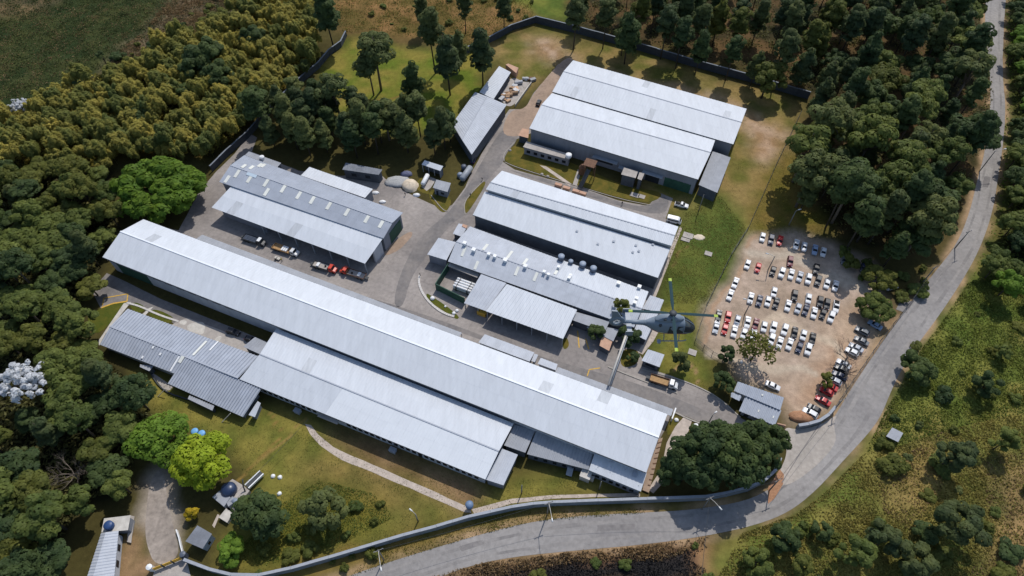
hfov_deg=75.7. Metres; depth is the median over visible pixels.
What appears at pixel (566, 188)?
brick pallet
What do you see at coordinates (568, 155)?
water tank
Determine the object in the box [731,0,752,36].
pine tree
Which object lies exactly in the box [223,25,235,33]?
bamboo clump
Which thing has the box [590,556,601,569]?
shrub
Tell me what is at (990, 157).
street lamp
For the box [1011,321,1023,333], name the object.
shrub
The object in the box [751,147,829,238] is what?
lawn tufts
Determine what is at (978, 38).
pine tree
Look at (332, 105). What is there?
pine tree
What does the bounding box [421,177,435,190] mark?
house slab
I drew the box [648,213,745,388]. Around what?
lawn tufts
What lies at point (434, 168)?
pump shed
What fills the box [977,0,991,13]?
broadleaf tree
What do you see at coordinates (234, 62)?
bamboo clump
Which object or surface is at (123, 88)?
bamboo clump
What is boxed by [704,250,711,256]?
inspection cover
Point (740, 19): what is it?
pine tree
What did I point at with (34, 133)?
bamboo clump
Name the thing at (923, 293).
shrub
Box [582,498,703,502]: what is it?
power cable
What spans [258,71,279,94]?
bamboo clump
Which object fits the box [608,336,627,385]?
pipe bridge
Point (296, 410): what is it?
service box
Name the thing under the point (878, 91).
broadleaf tree
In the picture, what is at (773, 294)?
parked car
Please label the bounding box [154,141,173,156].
bamboo clump
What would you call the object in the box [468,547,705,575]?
burnt stubble
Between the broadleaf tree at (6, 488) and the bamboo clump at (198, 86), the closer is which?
the broadleaf tree at (6, 488)
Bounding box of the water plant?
[213,479,250,523]
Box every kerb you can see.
[126,302,178,321]
[149,372,190,400]
[418,275,454,316]
[505,162,648,204]
[608,366,676,393]
[640,368,739,417]
[673,411,699,422]
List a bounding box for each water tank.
[103,520,114,530]
[565,152,571,158]
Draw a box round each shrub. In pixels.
[95,51,105,63]
[108,51,126,60]
[121,56,129,61]
[183,507,199,520]
[204,3,214,8]
[216,7,228,15]
[281,547,300,565]
[286,531,300,542]
[300,539,320,558]
[304,524,315,535]
[329,559,335,564]
[339,562,348,572]
[340,530,350,539]
[348,500,364,511]
[348,553,355,558]
[364,547,378,559]
[369,516,378,525]
[375,500,385,507]
[444,19,452,25]
[528,568,546,575]
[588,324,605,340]
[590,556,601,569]
[618,559,631,570]
[626,351,639,362]
[692,541,698,549]
[702,572,714,575]
[792,520,812,538]
[826,532,840,546]
[839,245,850,257]
[842,253,860,268]
[858,274,864,280]
[859,305,875,319]
[861,258,872,265]
[871,516,888,530]
[875,452,910,476]
[876,431,896,450]
[890,414,900,421]
[895,289,909,303]
[896,271,910,281]
[902,453,913,461]
[907,282,929,298]
[907,379,919,390]
[910,340,921,350]
[911,520,940,545]
[915,421,923,429]
[918,487,937,503]
[919,264,926,272]
[920,277,928,284]
[927,452,952,479]
[930,544,953,566]
[934,385,954,404]
[949,424,959,434]
[951,335,962,345]
[955,485,962,494]
[972,382,997,397]
[975,456,981,464]
[980,518,995,539]
[986,346,998,357]
[989,506,1000,517]
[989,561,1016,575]
[998,536,1023,565]
[1008,392,1022,403]
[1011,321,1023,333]
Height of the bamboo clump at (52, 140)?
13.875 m
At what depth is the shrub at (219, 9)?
303.36 m
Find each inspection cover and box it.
[630,192,639,197]
[681,237,689,242]
[682,231,693,238]
[688,348,696,355]
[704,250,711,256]
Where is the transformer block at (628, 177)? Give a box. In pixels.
[621,168,637,187]
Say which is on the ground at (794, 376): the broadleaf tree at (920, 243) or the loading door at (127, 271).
the broadleaf tree at (920, 243)
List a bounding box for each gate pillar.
[146,564,154,571]
[179,551,188,558]
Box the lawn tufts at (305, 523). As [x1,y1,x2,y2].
[234,480,393,564]
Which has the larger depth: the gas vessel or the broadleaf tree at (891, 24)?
the broadleaf tree at (891, 24)
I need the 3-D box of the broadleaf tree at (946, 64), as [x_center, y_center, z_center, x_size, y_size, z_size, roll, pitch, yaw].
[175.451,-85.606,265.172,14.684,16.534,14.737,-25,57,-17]
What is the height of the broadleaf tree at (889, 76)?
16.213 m
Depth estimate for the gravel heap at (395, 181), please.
238.93 m
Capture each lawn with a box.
[88,302,125,332]
[131,303,144,312]
[150,310,172,322]
[417,177,428,193]
[426,294,458,318]
[429,190,450,211]
[465,182,485,212]
[505,145,660,201]
[563,338,568,348]
[620,349,638,366]
[667,416,677,434]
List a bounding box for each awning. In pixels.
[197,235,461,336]
[556,367,672,415]
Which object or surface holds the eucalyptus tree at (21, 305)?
on the ground at (794, 376)
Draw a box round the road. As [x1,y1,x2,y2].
[350,0,1005,575]
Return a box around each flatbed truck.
[240,233,266,246]
[270,243,299,256]
[310,260,337,273]
[339,266,368,280]
[646,373,677,389]
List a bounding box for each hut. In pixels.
[186,525,215,550]
[642,349,663,371]
[886,428,902,441]
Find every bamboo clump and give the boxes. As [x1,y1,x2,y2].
[0,102,11,123]
[0,127,11,142]
[0,142,21,166]
[2,131,24,148]
[4,115,15,126]
[5,122,27,137]
[14,114,32,129]
[18,139,40,157]
[21,93,46,112]
[24,111,38,117]
[25,123,49,141]
[30,111,42,125]
[31,87,46,99]
[40,113,58,124]
[41,96,49,106]
[41,105,59,114]
[41,129,67,150]
[42,117,60,132]
[43,86,61,97]
[44,147,59,160]
[45,95,59,110]
[46,82,64,94]
[53,120,80,131]
[55,126,76,145]
[56,108,80,125]
[57,97,76,111]
[58,146,74,157]
[60,89,68,98]
[61,72,75,89]
[67,91,92,106]
[69,61,91,81]
[71,84,83,92]
[72,108,85,126]
[72,144,88,160]
[73,130,88,144]
[74,81,93,91]
[76,100,101,113]
[79,104,101,121]
[81,117,101,138]
[81,129,93,139]
[82,91,97,99]
[82,138,107,159]
[86,96,104,110]
[93,81,110,92]
[93,112,117,126]
[94,156,112,170]
[95,86,109,98]
[96,118,114,138]
[99,134,108,148]
[101,61,115,70]
[101,69,115,85]
[101,101,112,113]
[104,94,123,113]
[104,147,117,163]
[105,83,118,97]
[105,123,124,134]
[106,130,129,158]
[110,114,119,124]
[111,72,129,96]
[113,62,131,74]
[115,66,129,79]
[115,77,136,98]
[116,126,137,144]
[117,106,136,124]
[120,96,132,109]
[121,117,138,129]
[122,57,140,79]
[122,143,139,160]
[127,94,138,108]
[128,80,143,96]
[128,120,151,137]
[135,94,145,110]
[135,136,150,154]
[136,66,149,80]
[137,55,153,69]
[138,82,156,96]
[140,47,150,54]
[142,135,159,155]
[144,49,163,68]
[144,75,155,86]
[144,94,167,120]
[145,109,159,124]
[145,129,154,140]
[146,68,170,88]
[147,27,166,45]
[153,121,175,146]
[154,45,165,55]
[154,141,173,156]
[155,83,177,109]
[156,64,171,77]
[160,36,172,53]
[160,57,175,69]
[162,52,174,60]
[162,77,181,83]
[163,18,181,36]
[163,35,183,52]
[164,110,181,127]
[166,64,180,80]
[166,78,184,92]
[169,139,188,160]
[172,123,191,148]
[173,43,186,57]
[173,103,193,119]
[174,54,181,64]
[175,29,195,45]
[177,70,194,82]
[177,89,200,108]
[180,112,201,135]
[185,76,209,99]
[186,133,197,147]
[188,38,198,44]
[189,137,204,161]
[191,101,199,113]
[194,71,204,78]
[195,20,206,26]
[195,25,210,41]
[195,104,215,125]
[197,128,220,156]
[198,99,216,113]
[201,91,219,104]
[202,116,221,147]
[204,29,218,40]
[205,14,225,32]
[206,11,216,18]
[210,83,231,95]
[211,29,221,38]
[213,39,230,57]
[214,98,232,117]
[217,115,239,139]
[218,9,229,25]
[218,86,237,108]
[219,61,232,75]
[220,30,235,47]
[223,0,237,11]
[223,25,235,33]
[224,56,238,71]
[226,108,246,133]
[227,71,236,86]
[228,11,240,28]
[229,48,234,55]
[232,49,247,66]
[232,77,248,92]
[233,10,254,28]
[235,0,244,13]
[235,67,255,84]
[236,40,242,50]
[236,99,250,124]
[240,0,261,18]
[240,36,256,56]
[241,60,252,71]
[245,41,259,56]
[247,55,253,69]
[248,72,261,86]
[252,57,268,67]
[254,70,269,77]
[255,10,264,18]
[255,18,266,29]
[255,34,277,61]
[257,25,269,36]
[258,3,271,22]
[258,44,278,60]
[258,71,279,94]
[259,0,270,5]
[260,63,275,74]
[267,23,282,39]
[269,0,285,14]
[271,11,292,25]
[271,55,285,68]
[271,65,283,77]
[274,37,286,51]
[274,75,283,91]
[280,47,289,63]
[282,2,296,16]
[282,21,290,34]
[282,64,297,76]
[284,20,301,34]
[284,51,300,64]
[285,33,302,47]
[291,0,305,9]
[291,40,302,56]
[293,9,302,18]
[293,64,300,73]
[296,36,310,65]
[297,19,309,36]
[298,14,317,27]
[298,58,310,72]
[299,37,317,63]
[302,3,316,18]
[303,0,314,8]
[306,26,322,42]
[315,46,320,59]
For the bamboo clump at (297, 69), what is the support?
on the ground at (794, 376)
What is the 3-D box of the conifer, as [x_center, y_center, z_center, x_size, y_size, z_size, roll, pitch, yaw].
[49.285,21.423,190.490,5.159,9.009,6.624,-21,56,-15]
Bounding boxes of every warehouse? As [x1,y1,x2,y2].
[102,219,666,472]
[239,328,513,482]
[473,171,677,287]
[529,93,714,193]
[552,60,745,155]
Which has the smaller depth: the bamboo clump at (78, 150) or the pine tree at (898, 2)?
the bamboo clump at (78, 150)
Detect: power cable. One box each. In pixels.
[381,503,546,549]
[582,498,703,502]
[702,500,709,569]
[780,402,840,477]
[843,236,964,398]
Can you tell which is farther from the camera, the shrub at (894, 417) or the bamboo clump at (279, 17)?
the bamboo clump at (279, 17)
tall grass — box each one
[719,414,1023,575]
[866,277,1023,451]
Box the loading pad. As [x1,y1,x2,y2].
[384,232,411,254]
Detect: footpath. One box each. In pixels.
[98,302,130,344]
[152,374,172,389]
[212,514,219,527]
[305,424,470,512]
[472,493,639,512]
[540,165,570,185]
[573,170,579,186]
[638,330,657,354]
[649,417,691,492]
[652,228,681,296]
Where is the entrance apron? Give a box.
[780,416,835,484]
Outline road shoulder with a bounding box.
[768,470,783,503]
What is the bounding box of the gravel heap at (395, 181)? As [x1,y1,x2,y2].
[384,176,408,187]
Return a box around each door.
[117,264,152,284]
[389,220,401,243]
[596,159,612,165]
[645,174,658,183]
[663,177,690,192]
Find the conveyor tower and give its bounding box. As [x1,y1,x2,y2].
[578,158,597,187]
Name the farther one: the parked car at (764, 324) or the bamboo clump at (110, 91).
the bamboo clump at (110, 91)
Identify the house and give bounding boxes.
[87,531,122,575]
[101,515,134,533]
[342,163,382,182]
[433,180,450,197]
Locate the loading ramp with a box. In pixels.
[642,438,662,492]
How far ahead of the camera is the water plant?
168.93 m
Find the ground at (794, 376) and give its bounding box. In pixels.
[0,0,1023,575]
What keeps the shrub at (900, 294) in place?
on the ground at (794, 376)
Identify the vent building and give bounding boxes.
[448,227,647,328]
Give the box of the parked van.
[667,214,681,224]
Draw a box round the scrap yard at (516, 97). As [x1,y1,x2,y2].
[502,78,528,105]
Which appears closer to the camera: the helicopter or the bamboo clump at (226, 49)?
the helicopter
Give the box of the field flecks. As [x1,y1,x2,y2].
[0,1,169,99]
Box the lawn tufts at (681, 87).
[495,27,794,244]
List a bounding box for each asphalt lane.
[374,299,731,423]
[395,131,516,306]
[511,170,668,213]
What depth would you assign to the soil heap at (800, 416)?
183.69 m
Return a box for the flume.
[244,470,263,488]
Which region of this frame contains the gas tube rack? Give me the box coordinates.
[453,277,474,294]
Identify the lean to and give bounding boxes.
[245,152,281,168]
[527,431,592,471]
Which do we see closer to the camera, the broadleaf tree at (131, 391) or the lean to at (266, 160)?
the broadleaf tree at (131, 391)
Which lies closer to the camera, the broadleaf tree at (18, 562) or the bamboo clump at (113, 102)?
the broadleaf tree at (18, 562)
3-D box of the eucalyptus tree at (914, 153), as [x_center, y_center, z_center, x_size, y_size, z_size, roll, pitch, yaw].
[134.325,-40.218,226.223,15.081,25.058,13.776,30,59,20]
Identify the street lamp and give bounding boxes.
[373,548,384,571]
[544,501,552,521]
[701,496,721,509]
[979,148,1006,171]
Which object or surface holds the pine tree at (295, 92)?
on the ground at (794, 376)
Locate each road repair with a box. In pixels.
[459,540,483,550]
[597,524,635,530]
[896,301,912,312]
[982,176,990,187]
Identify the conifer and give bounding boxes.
[672,351,690,371]
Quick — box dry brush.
[101,0,225,73]
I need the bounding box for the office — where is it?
[523,142,569,165]
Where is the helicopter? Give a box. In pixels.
[609,278,717,351]
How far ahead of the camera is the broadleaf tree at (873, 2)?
291.60 m
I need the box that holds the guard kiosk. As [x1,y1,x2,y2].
[518,128,528,142]
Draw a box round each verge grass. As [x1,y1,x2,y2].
[351,508,644,575]
[972,0,1014,278]
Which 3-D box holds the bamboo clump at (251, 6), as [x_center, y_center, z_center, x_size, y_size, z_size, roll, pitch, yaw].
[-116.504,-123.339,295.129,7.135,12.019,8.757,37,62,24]
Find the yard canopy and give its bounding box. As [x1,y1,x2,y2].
[464,274,576,345]
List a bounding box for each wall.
[176,529,183,550]
[183,458,781,575]
[209,41,341,171]
[340,31,346,45]
[466,16,534,53]
[515,82,531,106]
[535,16,810,98]
[796,406,835,428]
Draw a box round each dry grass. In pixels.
[434,535,708,575]
[878,429,947,527]
[971,453,1023,575]
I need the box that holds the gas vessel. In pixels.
[421,173,429,185]
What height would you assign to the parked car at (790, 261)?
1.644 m
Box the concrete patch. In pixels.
[187,322,204,333]
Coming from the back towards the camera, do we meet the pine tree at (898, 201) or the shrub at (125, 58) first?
the shrub at (125, 58)
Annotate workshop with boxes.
[219,155,402,249]
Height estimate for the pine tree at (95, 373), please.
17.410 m
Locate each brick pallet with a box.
[555,182,561,187]
[563,185,570,190]
[572,188,579,193]
[578,191,586,195]
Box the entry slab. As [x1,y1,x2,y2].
[127,516,134,542]
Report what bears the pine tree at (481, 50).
on the ground at (794, 376)
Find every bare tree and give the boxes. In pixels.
[45,451,87,489]
[832,334,866,366]
[841,359,857,382]
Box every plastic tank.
[191,428,198,434]
[198,430,205,434]
[465,500,472,509]
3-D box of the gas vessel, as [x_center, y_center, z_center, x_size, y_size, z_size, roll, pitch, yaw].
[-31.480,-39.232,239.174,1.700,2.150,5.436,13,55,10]
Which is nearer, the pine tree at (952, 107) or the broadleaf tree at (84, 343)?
the broadleaf tree at (84, 343)
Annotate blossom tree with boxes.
[0,359,46,403]
[8,98,26,111]
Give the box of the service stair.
[566,467,573,476]
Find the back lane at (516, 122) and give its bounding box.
[503,58,572,135]
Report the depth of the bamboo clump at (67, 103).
251.82 m
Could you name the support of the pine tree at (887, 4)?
on the ground at (794, 376)
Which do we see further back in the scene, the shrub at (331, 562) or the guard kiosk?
the guard kiosk
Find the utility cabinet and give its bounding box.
[579,467,594,482]
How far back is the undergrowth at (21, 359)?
185.06 m
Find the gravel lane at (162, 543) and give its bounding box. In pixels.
[145,469,177,563]
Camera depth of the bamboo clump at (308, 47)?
269.86 m
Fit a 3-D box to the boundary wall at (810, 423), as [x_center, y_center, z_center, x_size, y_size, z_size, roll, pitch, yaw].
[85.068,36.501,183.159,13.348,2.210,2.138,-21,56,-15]
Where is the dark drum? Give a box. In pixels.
[461,164,465,170]
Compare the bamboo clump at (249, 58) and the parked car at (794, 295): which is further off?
the bamboo clump at (249, 58)
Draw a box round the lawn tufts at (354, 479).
[143,373,617,571]
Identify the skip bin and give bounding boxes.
[477,309,486,316]
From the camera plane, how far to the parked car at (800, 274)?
212.69 m
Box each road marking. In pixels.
[101,301,125,307]
[102,293,127,304]
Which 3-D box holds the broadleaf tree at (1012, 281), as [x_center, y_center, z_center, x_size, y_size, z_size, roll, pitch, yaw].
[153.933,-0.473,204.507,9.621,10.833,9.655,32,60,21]
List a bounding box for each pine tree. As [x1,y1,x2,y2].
[0,281,9,291]
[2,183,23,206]
[9,446,29,456]
[14,406,40,433]
[29,416,64,447]
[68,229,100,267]
[79,358,118,390]
[236,85,267,121]
[254,85,271,113]
[258,114,280,146]
[266,83,285,117]
[272,93,291,126]
[280,112,298,149]
[283,76,303,97]
[288,86,302,102]
[290,97,315,126]
[292,116,317,157]
[302,86,321,120]
[305,78,316,90]
[312,118,333,152]
[313,0,340,45]
[317,105,336,138]
[321,96,339,112]
[334,110,349,147]
[340,118,365,157]
[341,85,357,107]
[347,97,365,144]
[355,92,368,111]
[360,112,383,154]
[364,101,388,142]
[386,103,400,140]
[391,109,419,152]
[393,92,415,123]
[400,60,425,95]
[405,89,427,136]
[414,0,427,16]
[417,6,445,73]
[423,118,443,154]
[433,34,462,94]
[434,105,452,148]
[445,108,457,141]
[452,29,468,70]
[456,0,472,33]
[469,27,495,85]
[495,0,511,27]
[564,0,587,50]
[581,0,588,9]
[595,0,618,48]
[613,12,634,55]
[614,10,641,64]
[629,0,652,28]
[650,0,665,33]
[651,0,667,22]
[656,4,679,59]
[671,15,695,68]
[673,0,695,25]
[690,0,705,13]
[690,29,712,74]
[691,3,712,55]
[708,0,731,45]
[711,0,728,12]
[724,34,746,80]
[729,6,753,35]
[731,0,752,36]
[745,50,765,85]
[749,0,771,43]
[772,0,794,44]
[773,28,801,80]
[779,0,805,58]
[789,47,817,86]
[797,4,812,35]
[797,184,822,208]
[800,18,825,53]
[802,0,817,8]
[808,76,836,113]
[813,22,831,58]
[814,60,840,87]
[818,0,835,20]
[821,163,842,197]
[823,0,848,32]
[824,166,866,228]
[827,143,831,154]
[837,56,859,94]
[839,3,868,50]
[840,90,857,114]
[841,143,860,156]
[842,66,871,95]
[843,0,863,10]
[846,193,886,247]
[855,30,883,67]
[859,145,882,166]
[863,6,886,44]
[866,0,892,39]
[867,189,910,244]
[879,231,912,266]
[884,94,922,153]
[886,168,935,232]
[890,0,917,42]
[893,0,902,14]
[893,130,930,162]
[895,11,920,53]
[900,65,930,99]
[901,13,933,55]
[906,61,929,85]
[925,34,951,57]
[927,11,958,56]
[930,160,946,178]
[931,122,958,159]
[939,97,960,126]
[940,73,953,96]
[945,0,975,18]
[947,8,978,51]
[948,109,1001,174]
[952,22,997,80]
[961,76,990,114]
[966,111,980,142]
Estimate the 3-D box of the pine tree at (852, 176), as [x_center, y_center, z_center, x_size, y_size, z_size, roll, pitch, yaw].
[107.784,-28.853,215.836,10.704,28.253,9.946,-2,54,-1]
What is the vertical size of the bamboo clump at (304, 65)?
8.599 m
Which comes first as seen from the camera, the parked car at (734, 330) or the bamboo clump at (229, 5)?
the parked car at (734, 330)
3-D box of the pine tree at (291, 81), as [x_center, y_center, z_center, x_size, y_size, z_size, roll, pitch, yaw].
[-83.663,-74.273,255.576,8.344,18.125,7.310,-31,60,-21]
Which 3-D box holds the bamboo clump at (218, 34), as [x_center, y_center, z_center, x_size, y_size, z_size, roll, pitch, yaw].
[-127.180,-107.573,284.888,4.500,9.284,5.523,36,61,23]
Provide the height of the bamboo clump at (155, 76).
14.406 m
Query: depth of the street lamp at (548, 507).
161.67 m
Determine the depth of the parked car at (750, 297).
207.65 m
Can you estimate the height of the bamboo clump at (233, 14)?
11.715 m
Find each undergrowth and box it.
[0,163,153,551]
[3,0,318,166]
[583,0,993,254]
[988,0,1023,280]
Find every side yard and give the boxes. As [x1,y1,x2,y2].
[94,273,266,351]
[172,318,247,351]
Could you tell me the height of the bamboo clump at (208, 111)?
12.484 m
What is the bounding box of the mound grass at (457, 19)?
[335,0,532,45]
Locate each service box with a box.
[293,407,301,414]
[388,446,396,453]
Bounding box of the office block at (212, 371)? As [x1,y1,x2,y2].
[100,309,260,417]
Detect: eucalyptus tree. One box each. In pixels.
[0,247,34,288]
[0,318,20,332]
[0,447,40,483]
[3,290,40,321]
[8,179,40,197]
[9,469,50,512]
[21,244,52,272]
[30,538,70,575]
[38,286,69,313]
[44,393,81,425]
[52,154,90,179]
[54,401,96,437]
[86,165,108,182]
[314,72,347,113]
[351,53,380,95]
[356,30,396,90]
[373,98,398,140]
[785,122,830,182]
[787,146,838,207]
[806,96,857,141]
[826,157,882,223]
[846,113,899,161]
[853,98,892,122]
[867,170,890,203]
[875,159,915,194]
[887,139,936,171]
[898,90,939,139]
[902,0,939,8]
[906,193,959,251]
[911,119,948,148]
[912,78,947,104]
[914,5,943,49]
[928,136,972,163]
[955,48,996,97]
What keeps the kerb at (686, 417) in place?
on the yard pavement
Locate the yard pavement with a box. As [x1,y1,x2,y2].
[171,64,745,438]
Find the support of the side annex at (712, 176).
on the ground at (794, 376)
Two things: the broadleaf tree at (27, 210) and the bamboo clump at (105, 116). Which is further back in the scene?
the bamboo clump at (105, 116)
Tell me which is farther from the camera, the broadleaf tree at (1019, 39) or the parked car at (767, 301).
the broadleaf tree at (1019, 39)
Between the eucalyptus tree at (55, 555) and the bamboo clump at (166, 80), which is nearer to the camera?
the eucalyptus tree at (55, 555)
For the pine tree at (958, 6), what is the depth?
277.14 m
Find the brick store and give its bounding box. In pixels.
[506,64,517,77]
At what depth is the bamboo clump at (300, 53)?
273.51 m
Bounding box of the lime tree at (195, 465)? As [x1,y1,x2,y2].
[168,430,231,491]
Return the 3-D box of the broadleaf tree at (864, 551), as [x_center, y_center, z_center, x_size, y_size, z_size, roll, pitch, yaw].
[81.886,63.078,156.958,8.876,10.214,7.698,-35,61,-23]
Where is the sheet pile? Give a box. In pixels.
[693,234,704,239]
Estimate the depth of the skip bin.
204.08 m
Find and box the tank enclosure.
[435,262,479,303]
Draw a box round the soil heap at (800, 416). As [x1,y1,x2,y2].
[788,410,818,422]
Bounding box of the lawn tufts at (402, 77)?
[321,39,488,127]
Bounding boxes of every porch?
[140,364,154,373]
[188,395,215,412]
[249,401,261,418]
[453,224,467,239]
[599,336,611,353]
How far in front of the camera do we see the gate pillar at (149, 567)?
158.65 m
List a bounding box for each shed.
[212,186,383,272]
[301,167,373,200]
[422,160,443,177]
[454,92,505,161]
[480,66,510,100]
[635,313,657,344]
[642,295,663,310]
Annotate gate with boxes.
[152,557,183,569]
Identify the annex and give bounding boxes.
[427,238,455,266]
[478,334,533,362]
[486,449,517,488]
[531,354,537,363]
[538,358,557,371]
[589,454,646,494]
[636,172,643,189]
[697,151,729,200]
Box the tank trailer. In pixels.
[459,165,472,181]
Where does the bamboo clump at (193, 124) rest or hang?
on the ground at (794, 376)
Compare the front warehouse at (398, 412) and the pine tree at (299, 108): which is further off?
the pine tree at (299, 108)
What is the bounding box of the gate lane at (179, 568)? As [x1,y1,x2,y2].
[153,559,190,575]
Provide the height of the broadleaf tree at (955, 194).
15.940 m
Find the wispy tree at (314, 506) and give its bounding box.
[297,485,349,533]
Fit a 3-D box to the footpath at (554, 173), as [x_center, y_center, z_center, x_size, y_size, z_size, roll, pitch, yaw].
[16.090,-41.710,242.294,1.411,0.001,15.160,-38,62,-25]
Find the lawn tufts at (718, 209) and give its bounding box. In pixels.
[664,192,744,303]
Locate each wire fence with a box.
[695,227,748,365]
[749,111,801,225]
[836,282,926,405]
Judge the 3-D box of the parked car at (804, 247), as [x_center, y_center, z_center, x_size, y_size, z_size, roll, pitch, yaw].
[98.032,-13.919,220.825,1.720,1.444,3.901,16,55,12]
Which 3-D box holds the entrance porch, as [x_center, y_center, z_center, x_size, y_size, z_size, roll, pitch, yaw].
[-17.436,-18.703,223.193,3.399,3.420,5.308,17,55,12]
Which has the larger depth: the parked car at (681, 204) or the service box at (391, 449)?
the parked car at (681, 204)
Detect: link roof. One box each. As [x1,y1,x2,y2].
[243,337,266,355]
[504,425,534,456]
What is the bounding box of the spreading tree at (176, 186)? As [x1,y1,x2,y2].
[109,155,207,224]
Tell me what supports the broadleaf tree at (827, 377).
on the ground at (794, 376)
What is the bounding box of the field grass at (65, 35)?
[0,0,223,102]
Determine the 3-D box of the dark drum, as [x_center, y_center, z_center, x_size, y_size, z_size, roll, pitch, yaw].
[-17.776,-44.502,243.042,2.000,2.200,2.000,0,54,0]
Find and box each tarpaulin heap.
[400,171,411,176]
[402,179,418,192]
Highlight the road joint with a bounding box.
[782,423,820,482]
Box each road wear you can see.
[368,1,993,575]
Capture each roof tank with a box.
[558,253,564,261]
[579,261,585,268]
[590,265,596,272]
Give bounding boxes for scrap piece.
[498,95,504,101]
[514,80,522,83]
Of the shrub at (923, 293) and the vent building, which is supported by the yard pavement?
the vent building
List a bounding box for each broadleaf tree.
[0,159,18,168]
[0,164,22,184]
[0,209,4,221]
[0,210,15,229]
[0,228,17,242]
[0,240,25,283]
[0,283,43,313]
[0,330,23,356]
[0,426,12,453]
[0,466,15,514]
[0,503,25,541]
[0,528,36,559]
[0,547,36,575]
[2,220,34,248]
[8,198,42,226]
[9,489,67,544]
[13,322,47,353]
[14,167,44,194]
[17,196,37,201]
[23,155,56,181]
[24,211,66,237]
[27,229,70,255]
[33,269,65,291]
[33,346,78,386]
[35,191,56,213]
[40,369,90,403]
[41,295,78,322]
[42,158,63,175]
[43,330,79,350]
[45,185,65,203]
[48,243,83,270]
[49,199,81,215]
[51,172,82,202]
[53,300,99,338]
[56,222,85,243]
[58,258,87,283]
[58,483,95,516]
[59,173,97,202]
[63,207,91,234]
[67,348,103,374]
[73,338,98,356]
[75,273,108,300]
[76,436,115,461]
[82,391,111,424]
[85,199,107,219]
[85,453,129,487]
[88,226,116,250]
[91,200,122,228]
[93,179,116,201]
[100,469,132,500]
[102,408,138,444]
[105,377,120,403]
[108,372,156,410]
[121,410,190,468]
[131,107,147,118]
[175,82,189,96]
[177,51,206,78]
[183,35,224,69]
[199,58,234,85]
[217,530,244,568]
[230,487,290,541]
[238,24,265,41]
[613,298,630,315]
[617,325,641,348]
[656,460,680,486]
[660,436,697,474]
[671,468,696,487]
[679,450,721,491]
[680,424,713,453]
[696,432,733,481]
[698,418,728,438]
[712,424,762,471]
[713,370,735,392]
[718,344,734,362]
[725,451,766,489]
[734,418,772,448]
[735,330,780,364]
[742,546,774,575]
[752,436,781,478]
[755,60,787,98]
[762,424,791,453]
[769,520,801,553]
[791,552,814,575]
[809,121,834,150]
[811,520,833,541]
[815,120,850,137]
[819,371,833,388]
[820,48,849,72]
[822,146,861,188]
[833,533,878,568]
[835,22,862,44]
[843,209,890,241]
[854,291,896,323]
[857,79,888,105]
[861,264,897,289]
[864,6,903,35]
[864,518,902,557]
[868,0,895,11]
[869,61,909,91]
[877,49,904,68]
[880,94,900,123]
[891,219,943,256]
[897,539,940,575]
[900,349,938,386]
[905,53,935,72]
[913,183,953,221]
[921,0,945,13]
[930,51,971,79]
[933,177,961,200]
[933,498,992,546]
[936,440,978,473]
[943,171,975,195]
[948,113,1002,150]
[949,46,993,86]
[950,0,983,18]
[951,24,993,48]
[971,370,1005,398]
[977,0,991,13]
[981,255,1008,277]
[986,244,1010,260]
[988,426,1020,451]
[991,269,1023,297]
[994,343,1013,358]
[995,211,1023,236]
[1003,142,1023,168]
[1003,165,1023,186]
[1004,258,1023,275]
[1005,1,1023,19]
[1005,42,1023,65]
[1006,117,1023,129]
[1006,184,1023,209]
[1007,229,1023,251]
[1010,12,1023,31]
[1010,24,1023,36]
[1011,129,1023,144]
[1013,36,1023,43]
[1014,60,1023,74]
[1014,72,1023,94]
[1018,158,1023,166]
[1019,97,1023,108]
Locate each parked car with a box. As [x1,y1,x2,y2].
[225,327,240,336]
[244,335,253,341]
[536,99,541,106]
[674,201,688,208]
[712,321,719,333]
[715,309,721,321]
[721,323,728,334]
[724,311,731,323]
[726,289,734,300]
[730,325,737,337]
[731,277,739,288]
[733,314,741,325]
[740,327,747,339]
[743,259,750,269]
[743,316,750,328]
[747,292,754,303]
[751,318,759,329]
[754,262,761,272]
[755,294,762,306]
[759,232,765,241]
[760,321,767,332]
[764,296,771,306]
[764,380,780,390]
[767,234,774,244]
[768,333,775,344]
[769,266,776,276]
[769,321,777,333]
[770,286,777,297]
[772,297,779,309]
[775,336,783,349]
[776,235,783,245]
[778,267,785,278]
[780,323,788,335]
[784,299,791,311]
[785,337,793,350]
[787,256,793,267]
[787,268,794,279]
[790,326,797,339]
[791,289,797,301]
[792,239,799,249]
[794,302,801,313]
[795,341,803,353]
[796,271,803,282]
[799,329,807,340]
[801,242,807,251]
[801,303,809,315]
[802,407,817,419]
[804,273,812,284]
[804,342,812,355]
[805,293,811,303]
[806,403,821,414]
[808,332,816,344]
[810,306,817,318]
[811,244,817,255]
[812,263,819,274]
[814,275,822,286]
[814,395,831,406]
[816,295,823,307]
[819,308,826,319]
[819,386,833,397]
[820,247,826,256]
[822,382,837,391]
[823,278,830,289]
[823,298,830,310]
[827,311,835,323]
[831,280,838,291]
[832,300,839,313]
[832,370,847,381]
[832,377,842,386]
[833,364,848,374]
[836,358,851,368]
[844,347,858,357]
[848,342,864,353]
[853,336,869,346]
[854,326,869,336]
[859,263,864,271]
[867,320,882,330]
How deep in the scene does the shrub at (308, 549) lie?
162.35 m
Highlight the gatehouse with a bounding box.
[731,382,783,424]
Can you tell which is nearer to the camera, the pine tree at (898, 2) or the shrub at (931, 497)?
the shrub at (931, 497)

